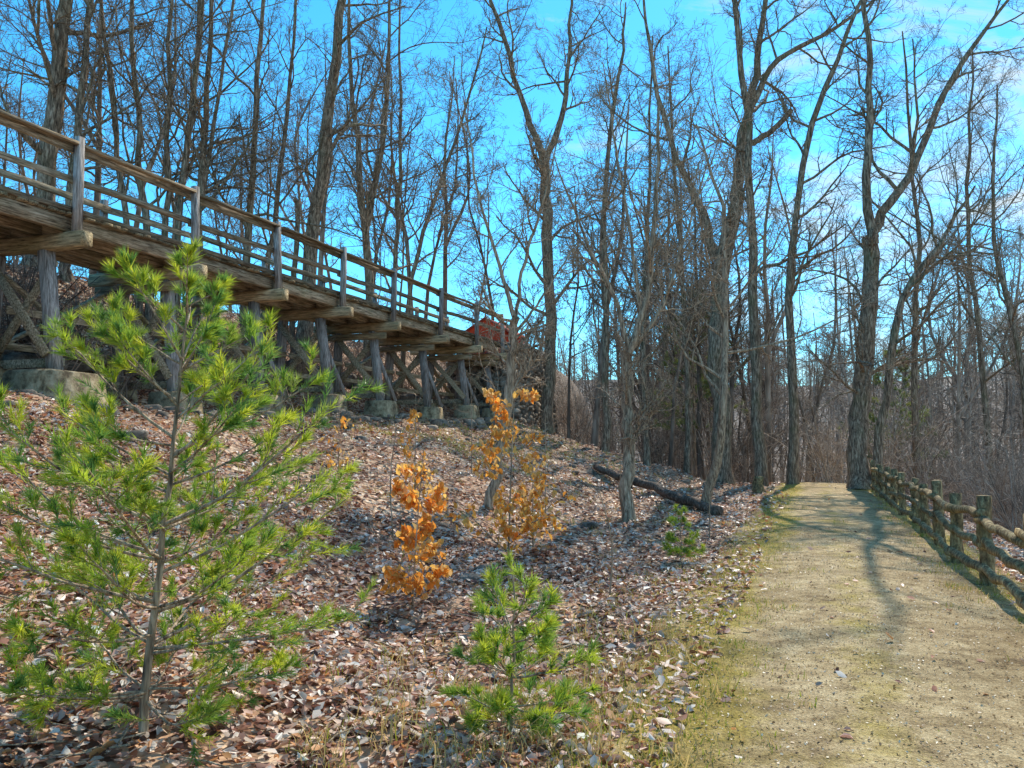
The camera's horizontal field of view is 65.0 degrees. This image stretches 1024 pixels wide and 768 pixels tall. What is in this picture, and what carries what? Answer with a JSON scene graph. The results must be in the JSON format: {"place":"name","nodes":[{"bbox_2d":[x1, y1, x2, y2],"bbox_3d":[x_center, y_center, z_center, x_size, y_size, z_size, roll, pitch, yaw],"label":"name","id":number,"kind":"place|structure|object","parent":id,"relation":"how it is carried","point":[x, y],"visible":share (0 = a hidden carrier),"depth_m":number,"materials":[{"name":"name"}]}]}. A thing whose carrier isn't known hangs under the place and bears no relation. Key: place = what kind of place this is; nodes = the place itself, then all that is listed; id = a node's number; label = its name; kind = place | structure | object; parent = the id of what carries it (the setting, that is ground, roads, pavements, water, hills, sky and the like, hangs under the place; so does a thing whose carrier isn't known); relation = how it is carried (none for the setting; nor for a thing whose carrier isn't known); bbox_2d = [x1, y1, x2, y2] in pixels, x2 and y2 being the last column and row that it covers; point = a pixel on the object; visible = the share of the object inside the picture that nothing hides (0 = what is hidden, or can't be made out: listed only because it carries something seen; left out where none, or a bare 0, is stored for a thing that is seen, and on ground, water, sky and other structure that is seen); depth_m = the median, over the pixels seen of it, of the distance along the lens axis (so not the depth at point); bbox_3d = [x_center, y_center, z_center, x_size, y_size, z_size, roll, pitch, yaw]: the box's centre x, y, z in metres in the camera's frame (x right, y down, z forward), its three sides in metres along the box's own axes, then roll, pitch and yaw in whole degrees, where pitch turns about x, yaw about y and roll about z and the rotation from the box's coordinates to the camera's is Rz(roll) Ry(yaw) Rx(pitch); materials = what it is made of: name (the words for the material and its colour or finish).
{"place":"outdoors","nodes":[
{"label":"outdoors","id":0,"kind":"place"},
{"bbox_2d":[0,263,1023,767],"bbox_3d":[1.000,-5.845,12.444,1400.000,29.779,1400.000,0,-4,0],"label":"ground","id":1,"kind":"structure","parent":0,"point":[282,751],"depth_m":9.30,"materials":[{"name":"brown plant"}]},
{"bbox_2d":[0,0,194,271],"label":"bare tree","id":2,"kind":"object","parent":1,"relation":"on","point":[57,74],"visible":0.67,"depth_m":21.53,"materials":[{"name":"brown plant"}]},
{"bbox_2d":[0,0,217,282],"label":"bare tree","id":3,"kind":"object","parent":1,"relation":"on","point":[82,98],"visible":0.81,"depth_m":21.66,"materials":[{"name":"brown plant"}]},
{"bbox_2d":[36,0,230,327],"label":"bare tree","id":4,"kind":"object","parent":1,"relation":"on","point":[115,133],"visible":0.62,"depth_m":22.31,"materials":[{"name":"brown plant"}]},
{"bbox_2d":[57,0,271,337],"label":"bare tree","id":5,"kind":"object","parent":1,"relation":"on","point":[145,212],"visible":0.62,"depth_m":22.56,"materials":[{"name":"brown plant"}]},
{"bbox_2d":[156,453,211,528],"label":"pine sapling","id":6,"kind":"object","parent":1,"relation":"on","point":[198,481],"visible":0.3,"depth_m":8.72,"materials":[{"name":"green plant"}]},
{"bbox_2d":[90,0,296,238],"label":"bare tree","id":7,"kind":"object","parent":1,"relation":"on","point":[173,206],"visible":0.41,"depth_m":26.62,"materials":[{"name":"brown plant"}]},
{"bbox_2d":[0,236,389,767],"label":"pine sapling","id":8,"kind":"object","parent":1,"relation":"on","point":[99,557],"visible":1,"depth_m":4.50,"materials":[{"name":"green plant"}]},
{"bbox_2d":[110,0,287,350],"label":"bare tree","id":9,"kind":"object","parent":1,"relation":"on","point":[206,118],"visible":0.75,"depth_m":23.09,"materials":[{"name":"brown plant"}]},
{"bbox_2d":[112,0,324,345],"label":"bare tree","id":10,"kind":"object","parent":1,"relation":"on","point":[214,115],"visible":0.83,"depth_m":23.60,"materials":[{"name":"brown plant"}]},
{"bbox_2d":[121,0,324,329],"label":"bare tree","id":11,"kind":"object","parent":1,"relation":"on","point":[168,197],"visible":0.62,"depth_m":23.13,"materials":[{"name":"brown plant"}]},
{"bbox_2d":[127,0,328,331],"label":"bare tree","id":12,"kind":"object","parent":1,"relation":"on","point":[181,199],"visible":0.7,"depth_m":23.14,"materials":[{"name":"brown plant"}]},
{"bbox_2d":[0,110,507,419],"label":"wooden trestle walkway","id":13,"kind":"structure","parent":1,"relation":"on","point":[49,233],"depth_m":18.63,"materials":[{"name":"brown wood"}]},
{"bbox_2d":[0,0,516,345],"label":"hillside woods","id":14,"kind":"object","parent":1,"relation":"on","point":[97,197],"visible":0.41,"depth_m":46.18,"materials":[{"name":"brown plant"}]},
{"bbox_2d":[0,254,519,403],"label":"hillside brush","id":15,"kind":"object","parent":1,"relation":"on","point":[67,301],"visible":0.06,"depth_m":18.69,"materials":[{"name":"brown plant"}]},
{"bbox_2d":[163,0,370,356],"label":"bare tree","id":16,"kind":"object","parent":1,"relation":"on","point":[248,233],"visible":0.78,"depth_m":24.90,"materials":[{"name":"brown plant"}]},
{"bbox_2d":[180,0,361,328],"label":"bare tree","id":17,"kind":"object","parent":1,"relation":"on","point":[276,198],"visible":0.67,"depth_m":27.78,"materials":[{"name":"brown plant"}]},
{"bbox_2d":[289,179,310,359],"bbox_3d":[-7.471,-3.786,27.680,0.882,6.559,0.689,-3,-5,39],"label":"dead tree snag","id":18,"kind":"object","parent":1,"relation":"on","point":[294,262],"visible":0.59,"depth_m":27.42,"materials":[{"name":"brown plant"}]},
{"bbox_2d":[286,379,325,491],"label":"bare sapling","id":19,"kind":"object","parent":1,"relation":"on","point":[299,431],"visible":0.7,"depth_m":11.97,"materials":[{"name":"brown plant"}]},
{"bbox_2d":[318,406,354,478],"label":"beech sapling","id":20,"kind":"object","parent":1,"relation":"on","point":[341,461],"visible":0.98,"depth_m":13.43,"materials":[{"name":"orange plant"}]},
{"bbox_2d":[0,328,690,582],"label":"footing rocks","id":21,"kind":"object","parent":1,"relation":"on","point":[13,355],"visible":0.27,"depth_m":19.12,"materials":[{"name":"stone"}]},
{"bbox_2d":[267,0,430,373],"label":"bare tree","id":22,"kind":"object","parent":1,"relation":"on","point":[327,148],"visible":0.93,"depth_m":27.27,"materials":[{"name":"brown plant"}]},
{"bbox_2d":[371,415,405,540],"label":"bare sapling","id":23,"kind":"object","parent":1,"relation":"on","point":[387,460],"visible":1,"depth_m":10.91,"materials":[{"name":"brown plant"}]},
{"bbox_2d":[332,0,455,381],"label":"bare tree","id":24,"kind":"object","parent":1,"relation":"on","point":[396,244],"visible":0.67,"depth_m":34.47,"materials":[{"name":"brown plant"}]},
{"bbox_2d":[296,0,494,377],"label":"bare tree","id":25,"kind":"object","parent":1,"relation":"on","point":[371,196],"visible":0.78,"depth_m":31.37,"materials":[{"name":"brown plant"}]},
{"bbox_2d":[379,446,452,607],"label":"beech sapling","id":26,"kind":"object","parent":1,"relation":"on","point":[409,536],"visible":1,"depth_m":8.12,"materials":[{"name":"orange plant"}]},
{"bbox_2d":[396,389,439,508],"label":"beech sapling","id":27,"kind":"object","parent":1,"relation":"on","point":[414,413],"visible":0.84,"depth_m":12.44,"materials":[{"name":"orange plant"}]},
{"bbox_2d":[366,0,536,393],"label":"bare tree","id":28,"kind":"object","parent":1,"relation":"on","point":[417,260],"visible":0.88,"depth_m":33.10,"materials":[{"name":"brown plant"}]},
{"bbox_2d":[450,356,483,472],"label":"bare sapling","id":29,"kind":"object","parent":1,"relation":"on","point":[471,411],"visible":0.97,"depth_m":18.00,"materials":[{"name":"brown plant"}]},
{"bbox_2d":[465,317,524,353],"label":"red barn","id":30,"kind":"structure","parent":1,"relation":"on","point":[471,329],"depth_m":44.29,"materials":[{"name":"paint"}]},
{"bbox_2d":[435,360,566,566],"bbox_3d":[-0.132,1.037,10.204,1.181,2.773,1.505,4,-6,-43],"label":"beech sapling","id":31,"kind":"object","parent":1,"relation":"on","point":[521,492],"visible":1,"depth_m":10.23,"materials":[{"name":"orange plant"}]},
{"bbox_2d":[447,342,558,433],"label":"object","id":32,"kind":"structure","parent":1,"relation":"on","point":[527,412],"depth_m":34.95,"materials":[{"name":"grey stone"}]},
{"bbox_2d":[409,50,613,509],"bbox_3d":[-0.056,-1.802,15.360,4.339,8.467,2.720,2,-4,-24],"label":"bare tree","id":33,"kind":"object","parent":1,"relation":"on","point":[516,347],"visible":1,"depth_m":15.17,"materials":[{"name":"brown plant"}]},
{"bbox_2d":[0,260,1023,767],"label":"fallen leaves","id":34,"kind":"object","parent":1,"relation":"on","point":[420,676],"depth_m":7.32,"materials":[{"name":"brown plant"}]},
{"bbox_2d":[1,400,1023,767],"bbox_3d":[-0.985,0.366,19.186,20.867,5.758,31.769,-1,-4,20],"label":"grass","id":35,"kind":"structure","parent":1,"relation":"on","point":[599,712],"depth_m":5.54,"materials":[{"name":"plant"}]},
{"bbox_2d":[433,546,606,739],"bbox_3d":[0.048,1.571,4.747,1.045,1.237,1.082,0,-4,0],"label":"pine sapling","id":36,"kind":"object","parent":1,"relation":"on","point":[486,650],"visible":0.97,"depth_m":4.63,"materials":[{"name":"green plant"}]},
{"bbox_2d":[523,402,562,512],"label":"bare sapling","id":37,"kind":"object","parent":1,"relation":"on","point":[545,451],"visible":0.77,"depth_m":14.40,"materials":[{"name":"brown plant"}]},
{"bbox_2d":[513,415,575,546],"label":"beech sapling","id":38,"kind":"object","parent":1,"relation":"on","point":[525,509],"visible":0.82,"depth_m":11.40,"materials":[{"name":"orange plant"}]},
{"bbox_2d":[446,0,643,433],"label":"bare tree","id":39,"kind":"object","parent":1,"relation":"on","point":[550,372],"visible":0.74,"depth_m":36.60,"materials":[{"name":"brown plant"}]},
{"bbox_2d":[546,0,665,453],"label":"bare tree","id":40,"kind":"object","parent":1,"relation":"on","point":[607,421],"visible":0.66,"depth_m":34.90,"materials":[{"name":"brown plant"}]},
{"bbox_2d":[601,381,620,479],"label":"bare sapling","id":41,"kind":"object","parent":1,"relation":"on","point":[616,436],"visible":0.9,"depth_m":20.95,"materials":[{"name":"brown plant"}]},
{"bbox_2d":[597,475,625,594],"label":"bare sapling","id":42,"kind":"object","parent":1,"relation":"on","point":[611,556],"visible":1,"depth_m":9.08,"materials":[{"name":"brown plant"}]},
{"bbox_2d":[495,11,773,521],"bbox_3d":[2.955,-2.652,17.910,5.949,11.448,5.329,-2,-4,23],"label":"bare tree","id":43,"kind":"object","parent":1,"relation":"on","point":[629,438],"visible":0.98,"depth_m":17.48,"materials":[{"name":"brown plant"}]},
{"bbox_2d":[583,28,706,465],"bbox_3d":[5.549,-6.148,33.569,5.391,19.258,6.780,0,-4,0],"label":"bare tree","id":44,"kind":"object","parent":1,"relation":"on","point":[646,453],"visible":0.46,"depth_m":33.78,"materials":[{"name":"brown plant"}]},
{"bbox_2d":[288,169,1023,493],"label":"distant trees","id":45,"kind":"object","parent":1,"relation":"on","point":[1007,389],"visible":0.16,"depth_m":62.58,"materials":[{"name":"brown plant"}]},
{"bbox_2d":[593,463,723,515],"bbox_3d":[3.401,2.797,21.826,1.046,1.108,6.273,2,-4,-21],"label":"fallen log","id":46,"kind":"object","parent":1,"relation":"on","point":[686,500],"visible":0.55,"depth_m":20.89,"materials":[{"name":"brown wood"}]},
{"bbox_2d":[661,503,706,562],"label":"pine sapling","id":47,"kind":"object","parent":1,"relation":"on","point":[675,550],"visible":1,"depth_m":11.15,"materials":[{"name":"green plant"}]},
{"bbox_2d":[600,23,777,474],"bbox_3d":[6.773,-5.907,34.081,8.492,19.620,5.456,-2,-5,27],"label":"bare tree","id":48,"kind":"object","parent":1,"relation":"on","point":[687,463],"visible":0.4,"depth_m":34.19,"materials":[{"name":"brown plant"}]},
{"bbox_2d":[650,288,748,476],"bbox_3d":[8.602,-0.035,38.337,4.880,9.641,4.744,0,-4,0],"label":"pine tree","id":49,"kind":"object","parent":1,"relation":"on","point":[693,401],"visible":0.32,"depth_m":37.79,"materials":[{"name":"green plant"}]},
{"bbox_2d":[704,468,720,538],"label":"bare sapling","id":50,"kind":"object","parent":1,"relation":"on","point":[709,502],"visible":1,"depth_m":13.88,"materials":[{"name":"brown plant"}]},
{"bbox_2d":[427,304,1021,465],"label":"hillside forest","id":51,"kind":"object","parent":1,"relation":"on","point":[819,350],"depth_m":148.74,"materials":[{"name":"brown plant"}]},
{"bbox_2d":[573,0,889,485],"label":"bare tree","id":52,"kind":"object","parent":1,"relation":"on","point":[725,475],"visible":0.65,"depth_m":32.52,"materials":[{"name":"brown plant"}]},
{"bbox_2d":[572,22,901,510],"bbox_3d":[5.367,-2.631,19.461,7.053,11.727,5.446,-3,-5,33],"label":"bare tree","id":53,"kind":"object","parent":1,"relation":"on","point":[722,392],"visible":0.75,"depth_m":19.64,"materials":[{"name":"brown plant"}]},
{"bbox_2d":[752,476,765,492],"bbox_3d":[8.040,3.362,26.138,0.463,0.746,0.448,0,-4,0],"label":"tree stump","id":54,"kind":"object","parent":1,"relation":"on","point":[757,485],"visible":0.87,"depth_m":26.00,"materials":[{"name":"grey wood"}]},
{"bbox_2d":[671,0,855,486],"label":"bare tree","id":55,"kind":"object","parent":1,"relation":"on","point":[760,456],"visible":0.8,"depth_m":31.06,"materials":[{"name":"brown plant"}]},
{"bbox_2d":[515,74,1023,514],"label":"valley woods","id":56,"kind":"object","parent":1,"relation":"on","point":[768,379],"visible":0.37,"depth_m":41.46,"materials":[{"name":"brown plant"}]},
{"bbox_2d":[553,354,1023,532],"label":"underbrush","id":57,"kind":"object","parent":1,"relation":"on","point":[1008,506],"visible":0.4,"depth_m":33.65,"materials":[{"name":"brown plant"}]},
{"bbox_2d":[756,0,937,484],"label":"bare tree","id":58,"kind":"object","parent":1,"relation":"on","point":[792,474],"visible":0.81,"depth_m":30.05,"materials":[{"name":"brown plant"}]},
{"bbox_2d":[839,348,948,487],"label":"pine tree","id":59,"kind":"object","parent":1,"relation":"on","point":[878,380],"visible":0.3,"depth_m":39.85,"materials":[{"name":"green plant"}]},
{"bbox_2d":[778,0,1023,489],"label":"bare tree","id":60,"kind":"object","parent":1,"relation":"on","point":[858,466],"visible":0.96,"depth_m":27.37,"materials":[{"name":"brown plant"}]},
{"bbox_2d":[836,0,1005,493],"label":"bare tree","id":61,"kind":"object","parent":1,"relation":"on","point":[915,367],"visible":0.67,"depth_m":33.09,"materials":[{"name":"brown plant"}]},
{"bbox_2d":[834,94,1023,483],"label":"bare tree","id":62,"kind":"object","parent":1,"relation":"on","point":[913,281],"visible":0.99,"depth_m":26.15,"materials":[{"name":"brown plant"}]},
{"bbox_2d":[870,460,1023,609],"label":"split rail fence","id":63,"kind":"object","parent":1,"relation":"on","point":[890,490],"visible":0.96,"depth_m":10.75,"materials":[{"name":"brown wood"}]},
{"bbox_2d":[890,44,1023,438],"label":"bare tree","id":64,"kind":"object","parent":1,"relation":"on","point":[1006,300],"visible":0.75,"depth_m":29.65,"materials":[{"name":"brown plant"}]},
{"bbox_2d":[897,52,1023,503],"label":"bare tree","id":65,"kind":"object","parent":1,"relation":"on","point":[983,383],"visible":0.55,"depth_m":36.44,"materials":[{"name":"brown plant"}]},
{"bbox_2d":[0,0,1023,385],"label":"sky","id":66,"kind":"structure","parent":0,"point":[551,13],"materials":[{"name":"blue"}]},
{"bbox_2d":[527,482,1023,767],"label":"dirt path","id":67,"kind":"structure","parent":0,"point":[843,506],"depth_m":5.85,"materials":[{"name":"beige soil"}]}
]}

